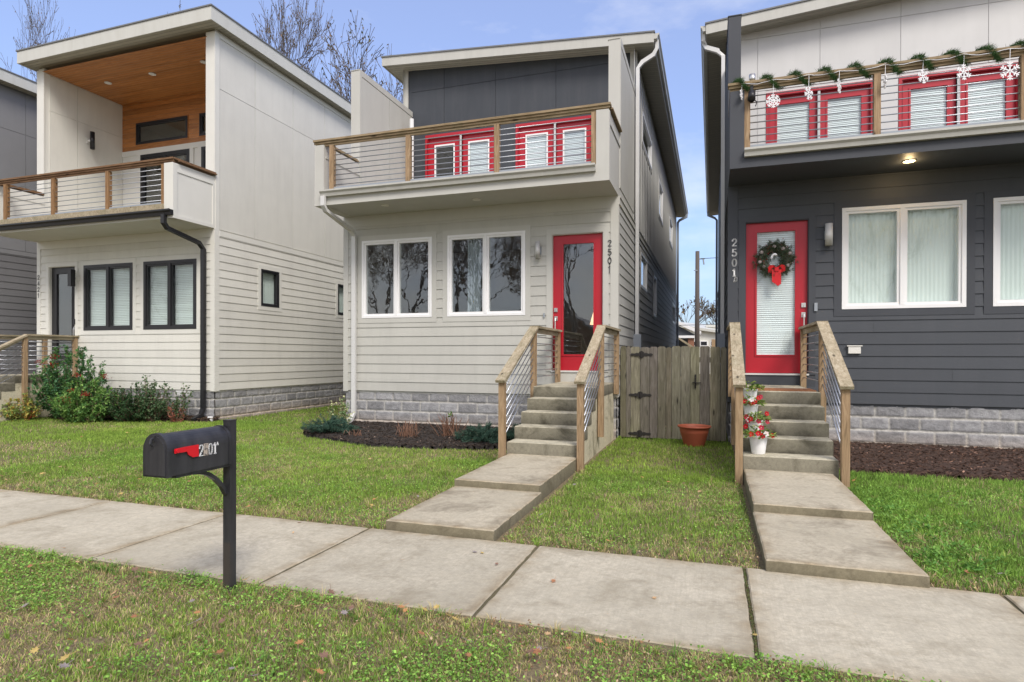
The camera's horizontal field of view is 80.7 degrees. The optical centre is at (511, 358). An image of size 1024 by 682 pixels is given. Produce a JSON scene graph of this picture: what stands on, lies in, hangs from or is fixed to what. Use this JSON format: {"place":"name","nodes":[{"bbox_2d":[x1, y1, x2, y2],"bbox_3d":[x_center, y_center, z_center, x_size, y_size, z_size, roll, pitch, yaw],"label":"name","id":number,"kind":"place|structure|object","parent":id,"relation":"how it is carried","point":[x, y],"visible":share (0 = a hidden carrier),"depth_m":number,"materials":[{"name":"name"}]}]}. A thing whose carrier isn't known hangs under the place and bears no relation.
{"place":"outdoors","nodes":[
{"label":"outdoors","id":0,"kind":"place"},
{"bbox_2d":[0,0,799,324],"label":"sky","id":1,"kind":"structure","parent":0,"point":[411,26],"materials":[{"name":"blue"}]},
{"bbox_2d":[386,486,540,540],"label":"path","id":2,"kind":"structure","parent":0,"point":[489,514],"depth_m":5.21,"materials":[{"name":"concrete"}]},
{"bbox_2d":[0,489,1023,681],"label":"sidewalk","id":3,"kind":"structure","parent":0,"point":[914,634],"depth_m":3.74,"materials":[{"name":"concrete"}]},
{"bbox_2d":[743,568,758,655],"bbox_3d":[1.383,1.434,3.504,0.040,0.026,1.286,0,0,18],"label":"moss","id":4,"kind":"object","parent":3,"relation":"on","point":[749,607],"visible":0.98,"depth_m":3.38,"materials":[{"name":"green plant"}]},
{"bbox_2d":[0,405,1023,596],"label":"grass","id":5,"kind":"structure","parent":0,"point":[111,436],"depth_m":6.68,"materials":[{"name":"green plant"}]},
{"bbox_2d":[0,389,1023,681],"bbox_3d":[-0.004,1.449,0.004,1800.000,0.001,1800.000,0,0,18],"label":"ground","id":6,"kind":"structure","parent":0,"point":[536,667],"depth_m":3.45,"materials":[{"name":"green plant"}]},
{"bbox_2d":[0,67,36,374],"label":"house","id":7,"kind":"structure","parent":6,"relation":"on","point":[18,158],"depth_m":16.25,"materials":[{"name":"grey"}]},
{"bbox_2d":[0,391,42,420],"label":"berry shrub","id":8,"kind":"object","parent":6,"relation":"on","point":[12,414],"visible":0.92,"depth_m":13.24,"materials":[{"name":"green plant"}]},
{"bbox_2d":[30,646,38,653],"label":"fallen leaf","id":9,"kind":"object","parent":6,"relation":"on","point":[35,649],"visible":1,"depth_m":2.84,"materials":[{"name":"yellow plant"}]},
{"bbox_2d":[1,0,75,81],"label":"bare tree","id":10,"kind":"object","parent":6,"relation":"on","point":[41,25],"visible":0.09,"depth_m":33.58,"materials":[{"name":"brown plant"}]},
{"bbox_2d":[0,334,78,421],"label":"concrete steps","id":11,"kind":"structure","parent":6,"relation":"on","point":[13,386],"depth_m":13.52,"materials":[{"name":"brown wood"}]},
{"bbox_2d":[58,659,73,667],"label":"fallen leaf","id":12,"kind":"object","parent":6,"relation":"on","point":[65,665],"visible":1,"depth_m":2.71,"materials":[{"name":"grey plant"}]},
{"bbox_2d":[58,650,77,661],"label":"fallen leaf","id":13,"kind":"object","parent":6,"relation":"on","point":[64,657],"visible":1,"depth_m":2.77,"materials":[{"name":"yellow plant"}]},
{"bbox_2d":[48,415,219,422],"bbox_3d":[-8.585,1.337,13.533,4.100,0.112,1.050,0,0,18],"label":"mulch bed","id":14,"kind":"object","parent":6,"relation":"on","point":[185,419],"visible":0.19,"depth_m":13.28,"materials":[{"name":"brown soil"}]},
{"bbox_2d":[24,344,110,420],"bbox_3d":[-9.939,0.548,13.549,1.795,1.737,1.404,0,0,18],"label":"berry shrub","id":15,"kind":"object","parent":14,"relation":"on","point":[54,382],"visible":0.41,"depth_m":13.34,"materials":[{"name":"green plant"}]},
{"bbox_2d":[47,373,119,422],"bbox_3d":[-9.293,0.873,13.145,1.672,1.135,1.392,0,0,18],"label":"berry shrub","id":16,"kind":"object","parent":14,"relation":"on","point":[73,407],"visible":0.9,"depth_m":12.90,"materials":[{"name":"green plant"}]},
{"bbox_2d":[97,382,166,421],"bbox_3d":[-8.364,0.966,13.272,1.505,0.912,1.207,0,0,18],"label":"evergreen shrub","id":17,"kind":"object","parent":14,"relation":"on","point":[126,409],"visible":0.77,"depth_m":12.98,"materials":[{"name":"green plant"}]},
{"bbox_2d":[47,412,221,418],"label":"bark chips","id":18,"kind":"object","parent":14,"relation":"on","point":[186,417],"visible":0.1,"depth_m":13.36,"materials":[{"name":"brown plant"}]},
{"bbox_2d":[131,374,178,421],"bbox_3d":[-7.847,0.880,13.235,1.067,1.084,0.896,0,0,44],"label":"evergreen shrub","id":19,"kind":"object","parent":14,"relation":"on","point":[160,408],"visible":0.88,"depth_m":13.08,"materials":[{"name":"green plant"}]},
{"bbox_2d":[166,383,193,418],"bbox_3d":[-7.260,0.981,13.150,0.361,0.884,0.517,0,0,37],"label":"thin shrub","id":20,"kind":"object","parent":14,"relation":"on","point":[183,404],"visible":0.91,"depth_m":13.19,"materials":[{"name":"green plant"}]},
{"bbox_2d":[0,3,350,421],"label":"house","id":21,"kind":"structure","parent":6,"relation":"on","point":[173,222],"depth_m":14.56,"materials":[{"name":"beige paint"}]},
{"bbox_2d":[52,267,74,365],"bbox_3d":[-11.046,-1.028,14.854,0.880,2.440,0.111,0,0,18],"label":"door","id":22,"kind":"structure","parent":21,"relation":"in","point":[63,270],"depth_m":14.96,"materials":[{"name":"black metal"}]},
{"bbox_2d":[81,258,135,334],"bbox_3d":[-9.587,-1.458,14.374,1.770,1.770,0.138,0,0,18],"label":"window","id":23,"kind":"structure","parent":21,"relation":"in","point":[105,325],"depth_m":14.37,"materials":[{"name":"black metal"}]},
{"bbox_2d":[135,115,189,145],"bbox_3d":[-9.602,-6.249,16.566,1.890,0.640,0.104,0,0,18],"label":"window","id":24,"kind":"structure","parent":21,"relation":"in","point":[138,142],"depth_m":16.55,"materials":[{"name":"black glass"}]},
{"bbox_2d":[140,148,189,203],"bbox_3d":[-9.493,-4.374,16.532,1.790,2.590,0.106,0,0,18],"label":"window","id":25,"kind":"structure","parent":21,"relation":"in","point":[181,152],"depth_m":16.66,"materials":[{"name":"black glass"}]},
{"bbox_2d":[140,254,199,333],"bbox_3d":[-7.778,-1.451,13.775,1.760,1.770,0.138,0,0,18],"label":"window","id":26,"kind":"structure","parent":21,"relation":"in","point":[191,324],"depth_m":13.77,"materials":[{"name":"black metal"}]},
{"bbox_2d":[199,112,205,136],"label":"window","id":27,"kind":"structure","parent":21,"relation":"in","point":[203,114],"depth_m":16.10,"materials":[{"name":"black glass"}]},
{"bbox_2d":[201,146,205,167],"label":"window","id":28,"kind":"structure","parent":21,"relation":"in","point":[203,149],"depth_m":16.06,"materials":[{"name":"black glass"}]},
{"bbox_2d":[258,264,281,311],"bbox_3d":[-6.069,-1.735,15.006,0.140,1.100,0.840,0,0,18],"label":"window","id":29,"kind":"structure","parent":21,"relation":"in","point":[269,278],"depth_m":15.10,"materials":[{"name":"black metal"}]},
{"bbox_2d":[336,280,342,317],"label":"window","id":30,"kind":"structure","parent":21,"relation":"in","point":[339,284],"depth_m":17.82,"materials":[{"name":"white metal"}]},
{"bbox_2d":[166,402,187,422],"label":"thin shrub","id":31,"kind":"object","parent":6,"relation":"on","point":[173,415],"visible":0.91,"depth_m":12.97,"materials":[{"name":"brown plant"}]},
{"bbox_2d":[143,419,236,592],"bbox_3d":[-1.854,0.953,3.496,0.186,1.153,0.555,0,0,18],"label":"mailbox","id":32,"kind":"object","parent":6,"relation":"on","point":[183,453],"visible":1,"depth_m":3.52,"materials":[{"name":"black paint"}]},
{"bbox_2d":[143,433,171,477],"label":"box door","id":33,"kind":"structure","parent":32,"relation":"in","point":[157,449],"depth_m":3.26,"materials":[{"name":"black paint"}]},
{"bbox_2d":[216,616,229,622],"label":"fallen leaf","id":34,"kind":"object","parent":6,"relation":"on","point":[221,620],"visible":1,"depth_m":3.17,"materials":[{"name":"brown plant"}]},
{"bbox_2d":[167,0,349,92],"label":"bare tree","id":35,"kind":"object","parent":6,"relation":"on","point":[285,37],"visible":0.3,"depth_m":32.02,"materials":[{"name":"brown plant"}]},
{"bbox_2d":[310,668,324,673],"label":"fallen leaf","id":36,"kind":"object","parent":6,"relation":"on","point":[319,671],"visible":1,"depth_m":2.66,"materials":[{"name":"orange plant"}]},
{"bbox_2d":[318,650,329,657],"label":"fallen leaf","id":37,"kind":"object","parent":6,"relation":"on","point":[324,654],"visible":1,"depth_m":2.79,"materials":[{"name":"brown plant"}]},
{"bbox_2d":[297,10,402,102],"bbox_3d":[-7.195,-7.942,31.061,9.746,18.758,7.105,0,0,18],"label":"bare tree","id":38,"kind":"object","parent":6,"relation":"on","point":[337,84],"visible":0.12,"depth_m":30.49,"materials":[{"name":"brown plant"}]},
{"bbox_2d":[377,71,402,103],"bbox_3d":[-6.025,-7.025,32.422,2.937,16.784,5.730,0,0,-42],"label":"bare tree","id":39,"kind":"object","parent":6,"relation":"on","point":[393,90],"visible":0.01,"depth_m":32.31,"materials":[{"name":"brown plant"}]},
{"bbox_2d":[303,420,513,449],"bbox_3d":[-1.803,1.343,10.634,4.600,0.154,2.250,0,0,18],"label":"mulch bed","id":40,"kind":"object","parent":6,"relation":"on","point":[377,444],"visible":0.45,"depth_m":10.12,"materials":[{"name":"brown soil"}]},
{"bbox_2d":[301,414,359,433],"bbox_3d":[-3.341,1.197,10.812,1.296,0.440,0.882,0,0,18],"label":"juniper","id":41,"kind":"object","parent":40,"relation":"on","point":[333,424],"visible":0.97,"depth_m":10.72,"materials":[{"name":"green plant"}]},
{"bbox_2d":[327,396,354,422],"bbox_3d":[-3.311,1.080,11.696,0.503,0.720,0.477,0,0,18],"label":"variegated shrub","id":42,"kind":"object","parent":40,"relation":"on","point":[342,410],"visible":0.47,"depth_m":11.65,"materials":[{"name":"green plant"}]},
{"bbox_2d":[396,421,420,436],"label":"cut back shrub","id":43,"kind":"object","parent":40,"relation":"on","point":[406,431],"visible":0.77,"depth_m":10.31,"materials":[{"name":"brown plant"}]},
{"bbox_2d":[427,410,468,436],"bbox_3d":[-0.993,1.129,10.208,0.881,0.479,0.427,0,0,18],"label":"cut back shrub","id":44,"kind":"object","parent":40,"relation":"on","point":[445,431],"visible":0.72,"depth_m":10.25,"materials":[{"name":"brown plant"}]},
{"bbox_2d":[453,420,510,442],"bbox_3d":[-0.471,1.215,9.840,1.006,0.452,0.807,0,0,18],"label":"juniper","id":45,"kind":"object","parent":40,"relation":"on","point":[487,433],"visible":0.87,"depth_m":9.72,"materials":[{"name":"green plant"}]},
{"bbox_2d":[506,423,520,439],"bbox_3d":[0.106,1.208,9.884,0.639,0.468,0.599,0,0,-9],"label":"juniper","id":46,"kind":"object","parent":40,"relation":"on","point":[511,433],"visible":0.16,"depth_m":9.83,"materials":[{"name":"green plant"}]},
{"bbox_2d":[0,542,947,681],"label":"clover","id":47,"kind":"object","parent":6,"relation":"on","point":[419,664],"visible":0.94,"depth_m":2.88,"materials":[{"name":"green plant"}]},
{"bbox_2d":[313,30,687,439],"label":"house","id":48,"kind":"structure","parent":6,"relation":"on","point":[492,204],"depth_m":12.03,"materials":[{"name":"grey paint"}]},
{"bbox_2d":[358,231,436,322],"bbox_3d":[-2.272,-1.581,11.934,1.750,1.750,0.106,0,0,18],"label":"window","id":49,"kind":"structure","parent":48,"relation":"in","point":[420,237],"depth_m":11.89,"materials":[{"name":"white plastic"}]},
{"bbox_2d":[429,136,459,176],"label":"door","id":50,"kind":"structure","parent":48,"relation":"in","point":[457,164],"depth_m":14.36,"materials":[{"name":"red paint"}]},
{"bbox_2d":[462,132,493,173],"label":"door","id":51,"kind":"structure","parent":48,"relation":"in","point":[491,144],"depth_m":14.12,"materials":[{"name":"red paint"}]},
{"bbox_2d":[443,225,530,321],"bbox_3d":[-0.469,-1.574,11.384,1.760,1.750,0.196,0,0,18],"label":"window","id":52,"kind":"structure","parent":48,"relation":"in","point":[474,236],"depth_m":11.35,"materials":[{"name":"white plastic"}]},
{"bbox_2d":[519,124,553,167],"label":"door","id":53,"kind":"structure","parent":48,"relation":"in","point":[551,137],"depth_m":13.68,"materials":[{"name":"red paint"}]},
{"bbox_2d":[556,120,590,164],"bbox_3d":[1.393,-4.160,13.394,0.828,2.180,0.055,0,0,18],"label":"door","id":54,"kind":"structure","parent":48,"relation":"in","point":[588,127],"depth_m":13.41,"materials":[{"name":"red paint"}]},
{"bbox_2d":[553,233,602,370],"bbox_3d":[1.176,-1.003,10.806,0.910,2.440,0.111,0,0,18],"label":"door","id":55,"kind":"structure","parent":48,"relation":"in","point":[568,361],"depth_m":10.87,"materials":[{"name":"red paint"}]},
{"bbox_2d":[640,248,646,295],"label":"window","id":56,"kind":"structure","parent":48,"relation":"in","point":[643,259],"depth_m":14.51,"materials":[{"name":"white plastic"}]},
{"bbox_2d":[642,108,651,173],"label":"window","id":57,"kind":"structure","parent":48,"relation":"in","point":[646,139],"depth_m":15.12,"materials":[{"name":"white plastic"}]},
{"bbox_2d":[653,271,656,319],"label":"window","id":58,"kind":"structure","parent":48,"relation":"in","point":[654,275],"depth_m":17.56,"materials":[{"name":"white plastic"}]},
{"bbox_2d":[658,175,662,227],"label":"window","id":59,"kind":"structure","parent":48,"relation":"in","point":[660,190],"depth_m":19.31,"materials":[{"name":"white plastic"}]},
{"bbox_2d":[669,213,672,250],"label":"window","id":60,"kind":"structure","parent":48,"relation":"in","point":[670,221],"depth_m":24.21,"materials":[{"name":"white plastic"}]},
{"bbox_2d":[672,301,674,325],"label":"window","id":61,"kind":"structure","parent":48,"relation":"in","point":[673,305],"depth_m":26.18,"materials":[{"name":"grey glass"}]},
{"bbox_2d":[0,440,1023,681],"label":"grass tufts","id":62,"kind":"object","parent":6,"relation":"on","point":[197,504],"visible":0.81,"depth_m":3.65,"materials":[{"name":"green plant"}]},
{"bbox_2d":[0,443,1023,590],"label":"clover","id":63,"kind":"object","parent":6,"relation":"on","point":[295,486],"visible":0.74,"depth_m":6.29,"materials":[{"name":"green plant"}]},
{"bbox_2d":[532,642,540,653],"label":"fallen leaf","id":64,"kind":"object","parent":6,"relation":"on","point":[537,651],"visible":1,"depth_m":2.84,"materials":[{"name":"brown plant"}]},
{"bbox_2d":[495,325,620,471],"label":"concrete steps","id":65,"kind":"structure","parent":6,"relation":"on","point":[575,418],"depth_m":8.54,"materials":[{"name":"beige concrete"}]},
{"bbox_2d":[620,346,726,440],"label":"wooden gate","id":66,"kind":"structure","parent":6,"relation":"on","point":[661,379],"depth_m":10.44,"materials":[{"name":"brown wood"}]},
{"bbox_2d":[677,424,710,446],"bbox_3d":[2.974,1.260,9.836,0.536,0.330,0.536,0,0,18],"label":"plant pot","id":67,"kind":"object","parent":6,"relation":"on","point":[694,434],"visible":0.94,"depth_m":9.67,"materials":[{"name":"ceramic"}]},
{"bbox_2d":[679,251,713,347],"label":"utility pole","id":68,"kind":"object","parent":6,"relation":"on","point":[697,298],"visible":0.66,"depth_m":40.03,"materials":[{"name":"brown wood"}]},
{"bbox_2d":[679,296,714,323],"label":"bare tree","id":69,"kind":"object","parent":6,"relation":"on","point":[684,311],"visible":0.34,"depth_m":92.45,"materials":[{"name":"brown plant"}]},
{"bbox_2d":[694,297,717,323],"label":"bare tree","id":70,"kind":"object","parent":6,"relation":"on","point":[703,308],"visible":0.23,"depth_m":89.24,"materials":[{"name":"brown plant"}]},
{"bbox_2d":[727,321,853,487],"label":"concrete steps","id":71,"kind":"structure","parent":6,"relation":"on","point":[801,441],"depth_m":7.19,"materials":[{"name":"beige concrete"}]},
{"bbox_2d":[743,381,764,399],"bbox_3d":[3.108,0.438,7.871,0.389,0.310,0.348,0,0,18],"label":"flower pot","id":72,"kind":"object","parent":71,"relation":"on","point":[753,390],"visible":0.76,"depth_m":7.81,"materials":[{"name":"white plastic"}]},
{"bbox_2d":[743,394,767,417],"bbox_3d":[3.012,0.604,7.585,0.380,0.324,0.358,0,0,18],"label":"flower pot","id":73,"kind":"object","parent":71,"relation":"on","point":[751,404],"visible":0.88,"depth_m":7.52,"materials":[{"name":"white plastic"}]},
{"bbox_2d":[743,411,771,432],"bbox_3d":[2.950,0.781,7.290,0.393,0.313,0.341,0,0,18],"label":"flower pot","id":74,"kind":"object","parent":71,"relation":"on","point":[749,419],"visible":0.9,"depth_m":7.23,"materials":[{"name":"white plastic"}]},
{"bbox_2d":[743,424,776,454],"bbox_3d":[2.866,0.933,7.001,0.427,0.356,0.363,0,0,-10],"label":"flower pot","id":75,"kind":"object","parent":71,"relation":"on","point":[758,441],"visible":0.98,"depth_m":6.94,"materials":[{"name":"white plastic"}]},
{"bbox_2d":[748,388,815,391],"bbox_3d":[3.678,0.425,8.248,0.800,0.016,0.530,0,0,18],"label":"doormat","id":76,"kind":"object","parent":71,"relation":"on","point":[788,389],"visible":0.71,"depth_m":8.10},
{"bbox_2d":[701,0,1023,448],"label":"house","id":77,"kind":"structure","parent":6,"relation":"on","point":[892,213],"depth_m":9.37,"materials":[{"name":"paint"}]},
{"bbox_2d":[749,73,754,80],"bbox_3d":[3.580,-4.171,8.982,0.089,0.120,0.090,0,0,18],"label":"light","id":78,"kind":"object","parent":77,"relation":"on","point":[751,76],"visible":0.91,"depth_m":8.95,"materials":[{"name":"metal"}]},
{"bbox_2d":[748,85,756,105],"bbox_3d":[3.532,-3.875,8.879,0.135,0.332,0.124,0,0,-32],"label":"floodlight","id":79,"kind":"object","parent":77,"relation":"attached to","point":[751,95],"visible":1,"depth_m":8.86,"materials":[{"name":"black metal"}]},
{"bbox_2d":[752,238,798,285],"bbox_3d":[4.248,-1.555,9.709,0.782,0.787,0.230,0,0,18],"label":"wreath","id":80,"kind":"object","parent":77,"relation":"attached to","point":[786,260],"visible":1,"depth_m":9.68,"materials":[{"name":"green plant"}]},
{"bbox_2d":[746,220,807,372],"bbox_3d":[4.285,-0.986,9.778,0.920,2.450,0.114,0,0,18],"label":"door","id":81,"kind":"structure","parent":77,"relation":"in","point":[758,333],"depth_m":9.82,"materials":[{"name":"red paint"}]},
{"bbox_2d":[770,92,816,142],"bbox_3d":[5.594,-4.144,12.003,0.863,2.180,0.055,0,0,18],"label":"door","id":82,"kind":"structure","parent":77,"relation":"in","point":[802,99],"depth_m":12.00,"materials":[{"name":"red paint"}]},
{"bbox_2d":[804,83,812,99],"bbox_3d":[4.262,-3.890,8.657,0.190,0.356,0.034,0,0,-37],"label":"snowflake","id":83,"kind":"object","parent":77,"relation":"attached to","point":[808,93],"visible":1,"depth_m":8.66,"materials":[{"name":"white plastic"}]},
{"bbox_2d":[837,71,840,93],"bbox_3d":[4.632,-3.912,8.534,0.031,0.309,0.200,0,0,41],"label":"snowflake","id":84,"kind":"object","parent":77,"relation":"attached to","point":[839,86],"visible":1,"depth_m":8.53,"materials":[{"name":"white plastic"}]},
{"bbox_2d":[820,86,869,137],"bbox_3d":[6.455,-4.141,11.718,0.863,2.180,0.055,0,0,18],"label":"door","id":85,"kind":"structure","parent":77,"relation":"in","point":[860,92],"depth_m":11.72,"materials":[{"name":"red paint"}]},
{"bbox_2d":[731,39,1023,92],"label":"garland","id":86,"kind":"object","parent":77,"relation":"attached to","point":[930,65],"visible":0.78,"depth_m":8.39,"materials":[{"name":"green plant"}]},
{"bbox_2d":[745,48,1022,83],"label":"light cord","id":87,"kind":"object","parent":86,"relation":"attached to","point":[887,64],"visible":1,"depth_m":8.34,"materials":[{"name":"green plastic"}]},
{"bbox_2d":[766,80,779,107],"bbox_3d":[3.816,-3.866,8.805,0.197,0.408,0.034,0,0,18],"label":"snowflake","id":88,"kind":"object","parent":87,"relation":"hanging from","point":[773,100],"visible":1,"depth_m":8.80,"materials":[{"name":"white plastic"}]},
{"bbox_2d":[917,60,928,83],"bbox_3d":[5.600,-3.906,8.213,0.191,0.316,0.033,0,0,-10],"label":"snowflake","id":89,"kind":"object","parent":87,"relation":"hanging from","point":[922,76],"visible":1,"depth_m":8.21,"materials":[{"name":"white plastic"}]},
{"bbox_2d":[1000,49,1019,79],"bbox_3d":[6.530,-3.855,7.905,0.230,0.410,0.033,0,0,5],"label":"snowflake","id":90,"kind":"object","parent":87,"relation":"hanging from","point":[1009,65],"visible":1,"depth_m":7.90,"materials":[{"name":"white plastic"}]},
{"bbox_2d":[883,65,886,88],"bbox_3d":[5.173,-3.905,8.355,0.034,0.320,0.174,0,0,18],"label":"snowflake","id":91,"kind":"object","parent":77,"relation":"attached to","point":[885,82],"visible":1,"depth_m":8.35,"materials":[{"name":"white plastic"}]},
{"bbox_2d":[834,192,975,316],"bbox_3d":[5.959,-1.555,9.226,1.860,1.800,0.142,0,0,18],"label":"window","id":92,"kind":"structure","parent":77,"relation":"in","point":[912,255],"depth_m":9.21,"materials":[{"name":"glass"}]},
{"bbox_2d":[903,75,955,129],"bbox_3d":[7.787,-4.136,11.276,0.863,2.180,0.055,0,0,18],"label":"door","id":93,"kind":"structure","parent":77,"relation":"in","point":[949,82],"depth_m":11.27,"materials":[{"name":"red paint"}]},
{"bbox_2d":[956,62,970,79],"bbox_3d":[6.046,-3.894,8.066,0.205,0.335,0.031,0,0,-4],"label":"snowflake","id":94,"kind":"object","parent":77,"relation":"attached to","point":[963,73],"visible":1,"depth_m":8.06,"materials":[{"name":"white plastic"}]},
{"bbox_2d":[960,68,1015,123],"bbox_3d":[8.648,-4.133,10.991,0.863,2.180,0.055,0,0,18],"label":"door","id":95,"kind":"structure","parent":77,"relation":"in","point":[991,77],"depth_m":10.99,"materials":[{"name":"red paint"}]},
{"bbox_2d":[983,189,1023,313],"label":"window","id":96,"kind":"structure","parent":77,"relation":"in","point":[1003,209],"depth_m":8.82,"materials":[{"name":"glass"}]},
{"bbox_2d":[832,440,1023,481],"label":"mulch bed","id":97,"kind":"object","parent":6,"relation":"on","point":[930,462],"visible":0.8,"depth_m":7.92,"materials":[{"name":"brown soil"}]},
{"bbox_2d":[847,485,1023,580],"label":"weeds","id":98,"kind":"object","parent":6,"relation":"on","point":[936,548],"visible":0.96,"depth_m":4.68,"materials":[{"name":"green plant"}]},
{"bbox_2d":[454,453,576,500],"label":"path","id":99,"kind":"structure","parent":0,"point":[545,476],"depth_m":6.66,"materials":[{"name":"concrete"}]},
{"bbox_2d":[679,322,701,347],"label":"garage","id":100,"kind":"structure","parent":0,"point":[686,337],"depth_m":43.27,"materials":[{"name":"white"}]},
{"bbox_2d":[680,322,717,347],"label":"house","id":101,"kind":"structure","parent":0,"point":[707,336],"depth_m":52.36,"materials":[{"name":"beige paint"}]},
{"bbox_2d":[700,341,707,345],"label":"window","id":102,"kind":"structure","parent":101,"relation":"in","point":[702,343],"depth_m":52.33,"materials":[{"name":"white plastic"}]},
{"bbox_2d":[744,469,872,520],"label":"path","id":103,"kind":"structure","parent":0,"point":[807,494],"depth_m":5.60,"materials":[{"name":"concrete"}]},
{"bbox_2d":[753,511,929,587],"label":"path","id":104,"kind":"structure","parent":0,"point":[855,549],"depth_m":4.23,"materials":[{"name":"concrete"}]}
]}

